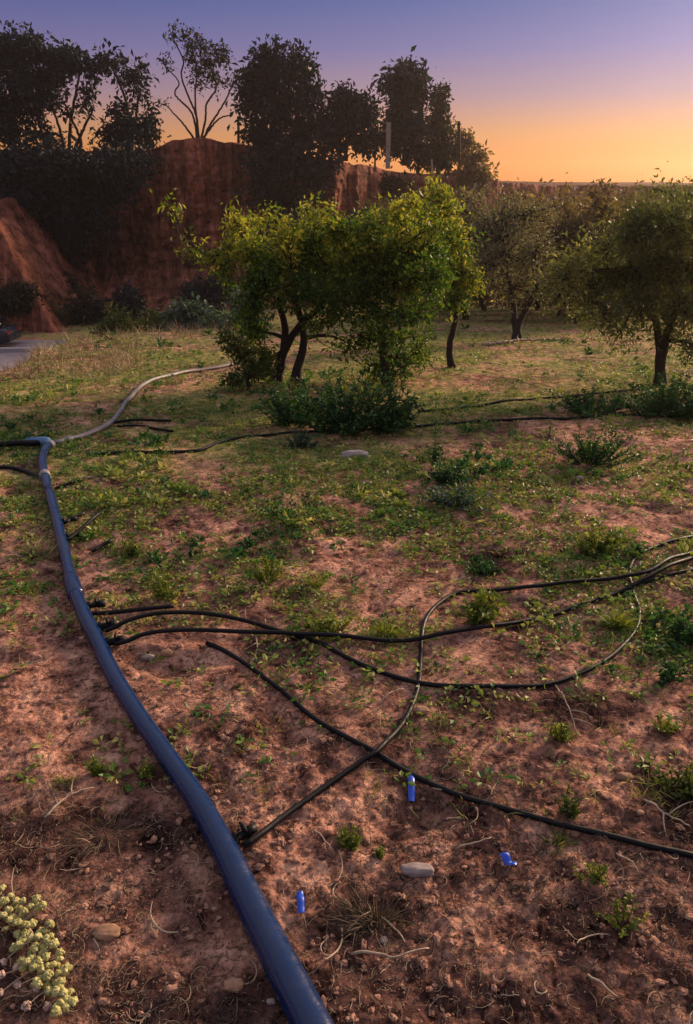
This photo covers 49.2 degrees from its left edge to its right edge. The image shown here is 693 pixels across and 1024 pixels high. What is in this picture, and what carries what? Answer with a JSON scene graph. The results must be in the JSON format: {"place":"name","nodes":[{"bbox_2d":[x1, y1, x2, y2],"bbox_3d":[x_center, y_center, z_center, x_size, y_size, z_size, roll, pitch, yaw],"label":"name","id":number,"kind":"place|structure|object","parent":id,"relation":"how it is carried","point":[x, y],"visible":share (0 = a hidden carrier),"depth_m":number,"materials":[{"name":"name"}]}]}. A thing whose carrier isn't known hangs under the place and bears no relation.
{"place":"outdoors","nodes":[
{"label":"outdoors","id":0,"kind":"place"},
{"bbox_2d":[0,197,99,332],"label":"earth bank","id":1,"kind":"structure","parent":0,"point":[29,250],"depth_m":45.10,"materials":[{"name":"brown soil"}]},
{"bbox_2d":[0,131,107,273],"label":"evergreen tree","id":2,"kind":"object","parent":1,"relation":"on","point":[48,200],"visible":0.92,"depth_m":47.56,"materials":[{"name":"green plant"}]},
{"bbox_2d":[0,300,578,370],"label":"road","id":3,"kind":"structure","parent":0,"point":[12,356],"depth_m":37.12,"materials":[{"name":"grey asphalt"}]},
{"bbox_2d":[0,316,21,343],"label":"parked car","id":4,"kind":"object","parent":3,"relation":"on","point":[9,332],"visible":1,"depth_m":38.30,"materials":[{"name":"paint"}]},
{"bbox_2d":[0,296,692,1023],"bbox_3d":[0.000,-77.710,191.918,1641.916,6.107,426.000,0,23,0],"label":"ground","id":5,"kind":"structure","parent":0,"point":[582,748],"depth_m":2.59,"materials":[{"name":"soil"}]},
{"bbox_2d":[0,275,52,318],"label":"scrub bush","id":6,"kind":"object","parent":5,"relation":"on","point":[16,295],"visible":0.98,"depth_m":42.31,"materials":[{"name":"green plant"}]},
{"bbox_2d":[4,534,62,565],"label":"dry tuft","id":7,"kind":"object","parent":5,"relation":"on","point":[37,547],"visible":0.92,"depth_m":3.79,"materials":[{"name":"plant"}]},
{"bbox_2d":[0,884,77,1018],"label":"flower plant","id":8,"kind":"object","parent":5,"relation":"on","point":[66,1001],"visible":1,"depth_m":1.79,"materials":[{"name":"yellow plant"}]},
{"bbox_2d":[58,280,112,326],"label":"scrub bush","id":9,"kind":"object","parent":5,"relation":"on","point":[85,311],"visible":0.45,"depth_m":45.38,"materials":[{"name":"green plant"}]},
{"bbox_2d":[84,754,108,775],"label":"weed","id":10,"kind":"object","parent":5,"relation":"on","point":[93,766],"visible":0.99,"depth_m":2.38,"materials":[{"name":"green plant"}]},
{"bbox_2d":[41,799,154,881],"bbox_3d":[-0.697,0.920,2.160,0.402,0.104,0.245,-17,28,-34],"label":"dry tuft","id":11,"kind":"object","parent":5,"relation":"on","point":[119,827],"visible":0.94,"depth_m":2.16,"materials":[{"name":"brown plant"}]},
{"bbox_2d":[92,923,120,940],"bbox_3d":[-0.593,1.038,1.871,0.069,0.024,0.043,0,23,0],"label":"stone","id":12,"kind":"object","parent":5,"relation":"on","point":[107,932],"visible":1,"depth_m":1.86,"materials":[{"name":"brown stone"}]},
{"bbox_2d":[87,301,144,336],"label":"scrub bush","id":13,"kind":"object","parent":5,"relation":"on","point":[114,321],"visible":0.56,"depth_m":39.17,"materials":[{"name":"green plant"}]},
{"bbox_2d":[104,278,147,321],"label":"scrub bush","id":14,"kind":"object","parent":5,"relation":"on","point":[130,300],"visible":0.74,"depth_m":46.27,"materials":[{"name":"green plant"}]},
{"bbox_2d":[113,535,144,555],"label":"weed","id":15,"kind":"object","parent":5,"relation":"on","point":[125,543],"visible":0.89,"depth_m":3.78,"materials":[{"name":"green plant"}]},
{"bbox_2d":[91,604,173,614],"bbox_3d":[-0.927,0.425,3.273,0.356,0.025,0.029,-5,24,-11],"label":"drip hose","id":16,"kind":"object","parent":5,"relation":"on","point":[138,609],"visible":0.94,"depth_m":3.27,"materials":[{"name":"black plastic"}]},
{"bbox_2d":[0,319,268,379],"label":"dry grass","id":17,"kind":"structure","parent":5,"relation":"on","point":[90,340],"depth_m":10.78,"materials":[{"name":"plant"}]},
{"bbox_2d":[54,362,234,444],"bbox_3d":[-2.006,-1.246,7.808,0.566,0.448,4.700,3,24,6],"label":"pipe","id":18,"kind":"object","parent":5,"relation":"on","point":[110,422],"visible":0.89,"depth_m":7.24,"materials":[{"name":"grey plastic"}]},
{"bbox_2d":[25,435,73,445],"bbox_3d":[-2.187,-0.531,5.589,0.223,0.108,0.311,7,24,16],"label":"pipe tee","id":19,"kind":"object","parent":18,"relation":"attached to","point":[42,440],"visible":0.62,"depth_m":5.47,"materials":[{"name":"plastic"}]},
{"bbox_2d":[0,440,40,446],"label":"pipe","id":20,"kind":"object","parent":19,"relation":"attached to","point":[22,443],"visible":0.85,"depth_m":5.41,"materials":[{"name":"black plastic"}]},
{"bbox_2d":[134,301,166,332],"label":"scrub bush","id":21,"kind":"object","parent":5,"relation":"on","point":[150,322],"visible":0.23,"depth_m":40.93,"materials":[{"name":"green plant"}]},
{"bbox_2d":[149,567,180,599],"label":"weed","id":22,"kind":"object","parent":5,"relation":"on","point":[162,591],"visible":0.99,"depth_m":3.37,"materials":[{"name":"green plant"}]},
{"bbox_2d":[38,439,333,1023],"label":"pipe","id":23,"kind":"object","parent":5,"relation":"on","point":[300,1001],"visible":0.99,"depth_m":2.12,"materials":[{"name":"blue plastic"}]},
{"bbox_2d":[154,291,219,331],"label":"scrub bush","id":24,"kind":"object","parent":5,"relation":"on","point":[185,315],"visible":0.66,"depth_m":38.99,"materials":[{"name":"green plant"}]},
{"bbox_2d":[170,270,243,310],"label":"scrub bush","id":25,"kind":"object","parent":5,"relation":"on","point":[214,294],"visible":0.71,"depth_m":43.96,"materials":[{"name":"green plant"}]},
{"bbox_2d":[193,302,236,328],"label":"scrub bush","id":26,"kind":"object","parent":5,"relation":"on","point":[209,320],"visible":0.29,"depth_m":35.07,"materials":[{"name":"green plant"}]},
{"bbox_2d":[223,977,243,992],"bbox_3d":[-0.261,1.097,1.756,0.048,0.025,0.033,0,23,0],"label":"stone","id":27,"kind":"object","parent":5,"relation":"on","point":[234,984],"visible":1,"depth_m":1.75,"materials":[{"name":"brown stone"}]},
{"bbox_2d":[211,321,281,392],"bbox_3d":[-1.044,-1.614,7.864,0.856,0.805,0.517,-19,30,-37],"label":"shrub","id":28,"kind":"object","parent":5,"relation":"on","point":[243,355],"visible":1,"depth_m":7.81,"materials":[{"name":"green plant"}]},
{"bbox_2d":[216,280,277,328],"bbox_3d":[-2.157,-4.280,16.081,1.358,1.196,1.168,0,23,0],"label":"shrub","id":29,"kind":"object","parent":5,"relation":"on","point":[234,295],"visible":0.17,"depth_m":16.06,"materials":[{"name":"green plant"}]},
{"bbox_2d":[150,188,381,383],"bbox_3d":[-0.686,-2.348,8.165,2.457,2.111,1.660,0,23,0],"label":"fruit tree","id":30,"kind":"object","parent":5,"relation":"on","point":[292,252],"visible":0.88,"depth_m":7.93,"materials":[{"name":"green plant"}]},
{"bbox_2d":[246,554,288,583],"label":"weed","id":31,"kind":"object","parent":5,"relation":"on","point":[258,576],"visible":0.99,"depth_m":3.48,"materials":[{"name":"green plant"}]},
{"bbox_2d":[252,372,329,427],"bbox_3d":[-0.452,-0.916,6.159,0.644,0.478,0.566,0,23,0],"label":"weed bush","id":32,"kind":"object","parent":5,"relation":"on","point":[282,412],"visible":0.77,"depth_m":6.13,"materials":[{"name":"green plant"}]},
{"bbox_2d":[254,494,329,526],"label":"weed","id":33,"kind":"object","parent":5,"relation":"on","point":[286,513],"visible":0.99,"depth_m":4.12,"materials":[{"name":"green plant"}]},
{"bbox_2d":[279,427,317,448],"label":"weed bush","id":34,"kind":"object","parent":5,"relation":"on","point":[298,442],"visible":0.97,"depth_m":5.55,"materials":[{"name":"green plant"}]},
{"bbox_2d":[298,611,356,642],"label":"weed","id":35,"kind":"object","parent":5,"relation":"on","point":[315,626],"visible":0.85,"depth_m":3.11,"materials":[{"name":"green plant"}]},
{"bbox_2d":[286,365,387,436],"bbox_3d":[-0.084,-0.863,5.857,0.811,0.563,0.598,0,23,0],"label":"weed bush","id":36,"kind":"object","parent":5,"relation":"on","point":[335,416],"visible":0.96,"depth_m":5.82,"materials":[{"name":"green plant"}]},
{"bbox_2d":[0,300,692,822],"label":"ground cover","id":37,"kind":"object","parent":5,"relation":"on","point":[368,672],"visible":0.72,"depth_m":4.17,"materials":[{"name":"green plant"}]},
{"bbox_2d":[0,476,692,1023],"bbox_3d":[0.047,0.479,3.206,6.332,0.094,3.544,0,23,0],"label":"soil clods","id":38,"kind":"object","parent":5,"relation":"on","point":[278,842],"visible":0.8,"depth_m":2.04,"materials":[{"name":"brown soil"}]},
{"bbox_2d":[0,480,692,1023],"bbox_3d":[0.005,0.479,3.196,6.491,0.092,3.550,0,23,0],"label":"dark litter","id":39,"kind":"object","parent":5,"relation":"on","point":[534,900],"visible":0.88,"depth_m":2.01,"materials":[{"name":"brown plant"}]},
{"bbox_2d":[0,477,692,1023],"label":"chaff","id":40,"kind":"object","parent":5,"relation":"on","point":[334,867],"visible":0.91,"depth_m":2.00,"materials":[{"name":"plant"}]},
{"bbox_2d":[0,391,692,1023],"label":"straw litter","id":41,"kind":"object","parent":5,"relation":"on","point":[324,825],"visible":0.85,"depth_m":2.03,"materials":[{"name":"beige plant"}]},
{"bbox_2d":[0,317,692,566],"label":"tall clover","id":42,"kind":"object","parent":5,"relation":"on","point":[236,552],"visible":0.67,"depth_m":5.32,"materials":[{"name":"green plant"}]},
{"bbox_2d":[0,351,692,689],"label":"clover","id":43,"kind":"object","parent":5,"relation":"on","point":[607,641],"visible":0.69,"depth_m":3.94,"materials":[{"name":"green plant"}]},
{"bbox_2d":[0,307,692,405],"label":"dry grass","id":44,"kind":"structure","parent":5,"relation":"on","point":[432,363],"depth_m":9.21,"materials":[{"name":"plant"}]},
{"bbox_2d":[1,552,692,1023],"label":"dead stalks","id":45,"kind":"object","parent":5,"relation":"on","point":[367,762],"visible":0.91,"depth_m":1.99,"materials":[{"name":"plant"}]},
{"bbox_2d":[334,823,362,851],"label":"weed","id":46,"kind":"object","parent":5,"relation":"on","point":[347,839],"visible":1,"depth_m":2.13,"materials":[{"name":"green plant"}]},
{"bbox_2d":[10,316,692,562],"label":"yellowing ground cover","id":47,"kind":"object","parent":5,"relation":"on","point":[178,486],"visible":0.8,"depth_m":4.54,"materials":[{"name":"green plant"}]},
{"bbox_2d":[335,367,396,403],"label":"weed bush","id":48,"kind":"object","parent":5,"relation":"on","point":[356,385],"visible":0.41,"depth_m":7.14,"materials":[{"name":"green plant"}]},
{"bbox_2d":[316,870,416,949],"bbox_3d":[0.040,1.042,1.932,0.334,0.126,0.258,0,23,0],"label":"dry tuft","id":49,"kind":"object","parent":5,"relation":"on","point":[355,913],"visible":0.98,"depth_m":1.92,"materials":[{"name":"brown plant"}]},
{"bbox_2d":[355,615,413,647],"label":"weed","id":50,"kind":"object","parent":5,"relation":"on","point":[382,627],"visible":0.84,"depth_m":3.12,"materials":[{"name":"green plant"}]},
{"bbox_2d":[351,947,428,958],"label":"twig","id":51,"kind":"object","parent":5,"relation":"on","point":[377,953],"visible":1,"depth_m":1.82,"materials":[{"name":"beige wood"}]},
{"bbox_2d":[359,370,425,434],"bbox_3d":[0.360,-0.848,5.873,0.567,0.513,0.426,-13,26,-27],"label":"weed bush","id":52,"kind":"object","parent":5,"relation":"on","point":[395,419],"visible":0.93,"depth_m":5.83,"materials":[{"name":"green plant"}]},
{"bbox_2d":[325,182,460,388],"bbox_3d":[0.501,-2.253,8.023,1.431,2.276,1.408,0,23,0],"label":"fruit tree","id":53,"kind":"object","parent":5,"relation":"on","point":[393,269],"visible":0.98,"depth_m":7.77,"materials":[{"name":"green plant"}]},
{"bbox_2d":[94,413,692,455],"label":"drip hose","id":54,"kind":"object","parent":5,"relation":"on","point":[315,431],"visible":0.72,"depth_m":5.99,"materials":[{"name":"black plastic"}]},
{"bbox_2d":[105,535,692,688],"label":"drip hose","id":55,"kind":"object","parent":5,"relation":"on","point":[617,650],"visible":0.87,"depth_m":3.01,"materials":[{"name":"black plastic"}]},
{"bbox_2d":[114,556,692,646],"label":"drip hose","id":56,"kind":"object","parent":5,"relation":"on","point":[350,636],"visible":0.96,"depth_m":3.05,"materials":[{"name":"black plastic"}]},
{"bbox_2d":[351,192,473,299],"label":"fruit tree","id":57,"kind":"object","parent":5,"relation":"on","point":[384,221],"visible":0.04,"depth_m":20.13,"materials":[{"name":"green plant"}]},
{"bbox_2d":[401,862,433,877],"bbox_3d":[0.191,0.966,2.045,0.092,0.028,0.040,0,23,0],"label":"stone","id":58,"kind":"object","parent":5,"relation":"on","point":[414,869],"visible":1,"depth_m":2.03,"materials":[{"name":"grey stone"}]},
{"bbox_2d":[427,422,445,466],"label":"tall weed","id":59,"kind":"object","parent":5,"relation":"on","point":[436,454],"visible":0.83,"depth_m":5.00,"materials":[{"name":"green plant"}]},
{"bbox_2d":[205,641,692,858],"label":"drip hose","id":60,"kind":"object","parent":5,"relation":"on","point":[525,814],"visible":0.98,"depth_m":2.29,"materials":[{"name":"black plastic"}]},
{"bbox_2d":[427,456,471,485],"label":"weed","id":61,"kind":"object","parent":5,"relation":"on","point":[443,476],"visible":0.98,"depth_m":4.70,"materials":[{"name":"green plant"}]},
{"bbox_2d":[409,170,493,367],"bbox_3d":[1.222,-2.894,9.337,1.056,2.409,1.157,-9,25,-20],"label":"fruit tree","id":62,"kind":"object","parent":5,"relation":"on","point":[454,298],"visible":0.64,"depth_m":9.11,"materials":[{"name":"green plant"}]},
{"bbox_2d":[422,476,493,513],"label":"weed","id":63,"kind":"object","parent":5,"relation":"on","point":[464,501],"visible":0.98,"depth_m":4.35,"materials":[{"name":"green plant"}]},
{"bbox_2d":[243,550,692,847],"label":"drip hose","id":64,"kind":"object","parent":5,"relation":"on","point":[266,829],"visible":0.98,"depth_m":2.71,"materials":[{"name":"black plastic"}]},
{"bbox_2d":[408,183,539,321],"bbox_3d":[3.037,-6.237,18.450,3.614,3.289,2.711,0,23,0],"label":"fruit tree","id":65,"kind":"object","parent":5,"relation":"on","point":[462,197],"visible":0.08,"depth_m":17.69,"materials":[{"name":"green plant"}]},
{"bbox_2d":[455,587,510,625],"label":"weed","id":66,"kind":"object","parent":5,"relation":"on","point":[487,611],"visible":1,"depth_m":3.17,"materials":[{"name":"green plant"}]},
{"bbox_2d":[460,551,506,578],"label":"weed","id":67,"kind":"object","parent":5,"relation":"on","point":[482,567],"visible":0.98,"depth_m":3.64,"materials":[{"name":"green plant"}]},
{"bbox_2d":[460,178,553,310],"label":"fruit tree","id":68,"kind":"object","parent":5,"relation":"on","point":[481,304],"visible":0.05,"depth_m":21.88,"materials":[{"name":"green plant"}]},
{"bbox_2d":[466,283,547,309],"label":"fruit tree","id":69,"kind":"object","parent":5,"relation":"on","point":[487,299],"visible":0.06,"depth_m":34.59,"materials":[{"name":"green plant"}]},
{"bbox_2d":[462,177,572,339],"bbox_3d":[2.969,-4.383,13.367,2.304,2.789,2.031,0,23,0],"label":"fruit tree","id":70,"kind":"object","parent":5,"relation":"on","point":[500,232],"visible":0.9,"depth_m":13.11,"materials":[{"name":"green plant"}]},
{"bbox_2d":[493,172,590,310],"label":"fruit tree","id":71,"kind":"object","parent":5,"relation":"on","point":[565,188],"visible":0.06,"depth_m":21.64,"materials":[{"name":"green plant"}]},
{"bbox_2d":[418,387,690,412],"bbox_3d":[2.514,-1.179,7.631,4.101,0.165,0.268,-9,25,-20],"label":"drip hose","id":72,"kind":"object","parent":5,"relation":"on","point":[515,399],"visible":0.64,"depth_m":7.39,"materials":[{"name":"black plastic"}]},
{"bbox_2d":[540,824,579,859],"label":"dry tuft","id":73,"kind":"object","parent":5,"relation":"on","point":[560,840],"visible":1,"depth_m":2.13,"materials":[{"name":"green plant"}]},
{"bbox_2d":[544,721,579,742],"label":"weed","id":74,"kind":"object","parent":5,"relation":"on","point":[562,733],"visible":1,"depth_m":2.50,"materials":[{"name":"green plant"}]},
{"bbox_2d":[551,782,582,818],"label":"weed","id":75,"kind":"object","parent":5,"relation":"on","point":[570,808],"visible":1,"depth_m":2.21,"materials":[{"name":"green plant"}]},
{"bbox_2d":[504,182,651,315],"bbox_3d":[6.047,-6.842,20.110,3.010,3.509,3.649,-16,28,-33],"label":"fruit tree","id":76,"kind":"object","parent":5,"relation":"on","point":[560,310],"visible":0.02,"depth_m":19.38,"materials":[{"name":"green plant"}]},
{"bbox_2d":[551,675,614,721],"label":"dry tuft","id":77,"kind":"object","parent":5,"relation":"on","point":[597,698],"visible":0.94,"depth_m":2.71,"materials":[{"name":"brown plant"}]},
{"bbox_2d":[502,197,665,323],"bbox_3d":[5.464,-5.864,17.826,3.875,2.902,2.431,0,23,0],"label":"fruit tree","id":78,"kind":"object","parent":5,"relation":"on","point":[573,228],"visible":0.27,"depth_m":17.41,"materials":[{"name":"green plant"}]},
{"bbox_2d":[552,386,625,419],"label":"weed bush","id":79,"kind":"object","parent":5,"relation":"on","point":[587,408],"visible":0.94,"depth_m":6.75,"materials":[{"name":"green plant"}]},
{"bbox_2d":[572,861,608,885],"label":"weed","id":80,"kind":"object","parent":5,"relation":"on","point":[595,874],"visible":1,"depth_m":1.98,"materials":[{"name":"green plant"}]},
{"bbox_2d":[549,423,643,466],"bbox_3d":[1.682,-0.449,5.100,0.624,0.304,0.453,3,24,8],"label":"weed bush","id":81,"kind":"object","parent":5,"relation":"on","point":[594,455],"visible":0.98,"depth_m":5.08,"materials":[{"name":"green plant"}]},
{"bbox_2d":[570,520,624,556],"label":"weed","id":82,"kind":"object","parent":5,"relation":"on","point":[585,546],"visible":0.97,"depth_m":3.76,"materials":[{"name":"green plant"}]},
{"bbox_2d":[518,161,692,385],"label":"fruit tree","id":83,"kind":"object","parent":5,"relation":"on","point":[648,230],"visible":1,"depth_m":7.72,"materials":[{"name":"green plant"}]},
{"bbox_2d":[595,601,649,634],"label":"weed","id":84,"kind":"object","parent":5,"relation":"on","point":[617,620],"visible":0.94,"depth_m":3.17,"materials":[{"name":"green plant"}]},
{"bbox_2d":[594,892,651,937],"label":"weed","id":85,"kind":"object","parent":5,"relation":"on","point":[618,913],"visible":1,"depth_m":1.87,"materials":[{"name":"green plant"}]},
{"bbox_2d":[566,178,688,320],"bbox_3d":[7.233,-6.334,18.535,3.879,3.377,3.344,0,23,0],"label":"fruit tree","id":86,"kind":"object","parent":5,"relation":"on","point":[602,203],"visible":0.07,"depth_m":17.95,"materials":[{"name":"green plant"}]},
{"bbox_2d":[609,370,692,418],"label":"weed bush","id":87,"kind":"object","parent":5,"relation":"on","point":[656,405],"visible":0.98,"depth_m":6.56,"materials":[{"name":"green plant"}]},
{"bbox_2d":[648,710,680,733],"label":"weed","id":88,"kind":"object","parent":5,"relation":"on","point":[667,728],"visible":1,"depth_m":2.56,"materials":[{"name":"green plant"}]},
{"bbox_2d":[652,759,692,803],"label":"weed","id":89,"kind":"object","parent":5,"relation":"on","point":[683,783],"visible":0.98,"depth_m":2.30,"materials":[{"name":"green plant"}]},
{"bbox_2d":[653,659,692,686],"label":"weed","id":90,"kind":"object","parent":5,"relation":"on","point":[670,671],"visible":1,"depth_m":2.81,"materials":[{"name":"green plant"}]},
{"bbox_2d":[664,613,692,645],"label":"weed","id":91,"kind":"object","parent":5,"relation":"on","point":[684,629],"visible":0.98,"depth_m":3.07,"materials":[{"name":"green plant"}]},
{"bbox_2d":[0,0,692,182],"label":"sky","id":92,"kind":"structure","parent":0,"point":[588,90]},
{"bbox_2d":[2,137,692,310],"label":"cliff","id":93,"kind":"structure","parent":0,"point":[201,175],"depth_m":52.87,"materials":[{"name":"brown stone"}]},
{"bbox_2d":[0,20,86,152],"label":"evergreen tree","id":94,"kind":"object","parent":93,"relation":"on","point":[23,80],"visible":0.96,"depth_m":49.56,"materials":[{"name":"green plant"}]},
{"bbox_2d":[17,38,117,151],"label":"evergreen tree","id":95,"kind":"object","parent":93,"relation":"on","point":[90,72],"visible":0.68,"depth_m":51.21,"materials":[{"name":"green plant"}]},
{"bbox_2d":[70,134,164,265],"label":"evergreen tree","id":96,"kind":"object","parent":93,"relation":"on","point":[116,171],"visible":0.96,"depth_m":48.69,"materials":[{"name":"green plant"}]},
{"bbox_2d":[84,37,170,153],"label":"evergreen tree","id":97,"kind":"object","parent":93,"relation":"on","point":[124,125],"visible":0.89,"depth_m":50.80,"materials":[{"name":"green plant"}]},
{"bbox_2d":[156,19,246,137],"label":"bare tree","id":98,"kind":"object","parent":93,"relation":"on","point":[206,62],"visible":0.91,"depth_m":49.89,"materials":[{"name":"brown plant"}]},
{"bbox_2d":[223,33,344,222],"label":"evergreen tree","id":99,"kind":"object","parent":93,"relation":"on","point":[270,97],"visible":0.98,"depth_m":48.14,"materials":[{"name":"green plant"}]},
{"bbox_2d":[312,78,385,173],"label":"evergreen tree","id":100,"kind":"object","parent":93,"relation":"on","point":[351,112],"visible":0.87,"depth_m":49.71,"materials":[{"name":"green plant"}]},
{"bbox_2d":[385,122,390,168],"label":"stone post","id":101,"kind":"object","parent":93,"relation":"on","point":[388,140],"visible":1,"depth_m":50.47,"materials":[{"name":"grey stone"}]},
{"bbox_2d":[377,170,414,202],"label":"scrub bush","id":102,"kind":"object","parent":93,"relation":"on","point":[391,185],"visible":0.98,"depth_m":51.48,"materials":[{"name":"green plant"}]},
{"bbox_2d":[369,45,443,177],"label":"evergreen tree","id":103,"kind":"object","parent":93,"relation":"on","point":[405,84],"visible":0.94,"depth_m":52.10,"materials":[{"name":"green plant"}]},
{"bbox_2d":[412,78,462,181],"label":"conical tree","id":104,"kind":"object","parent":93,"relation":"on","point":[442,139],"visible":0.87,"depth_m":53.61,"materials":[{"name":"green plant"}]},
{"bbox_2d":[448,115,476,167],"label":"sapling","id":105,"kind":"object","parent":93,"relation":"on","point":[468,141],"visible":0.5,"depth_m":55.01,"materials":[{"name":"green plant"}]},
{"bbox_2d":[451,138,499,198],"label":"shrub","id":106,"kind":"object","parent":93,"relation":"on","point":[471,173],"visible":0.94,"depth_m":52.95,"materials":[{"name":"green plant"}]},
{"bbox_2d":[500,181,692,186],"bbox_3d":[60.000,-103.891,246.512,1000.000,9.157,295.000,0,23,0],"label":"hills","id":107,"kind":"structure","parent":0,"point":[623,184],"depth_m":270.82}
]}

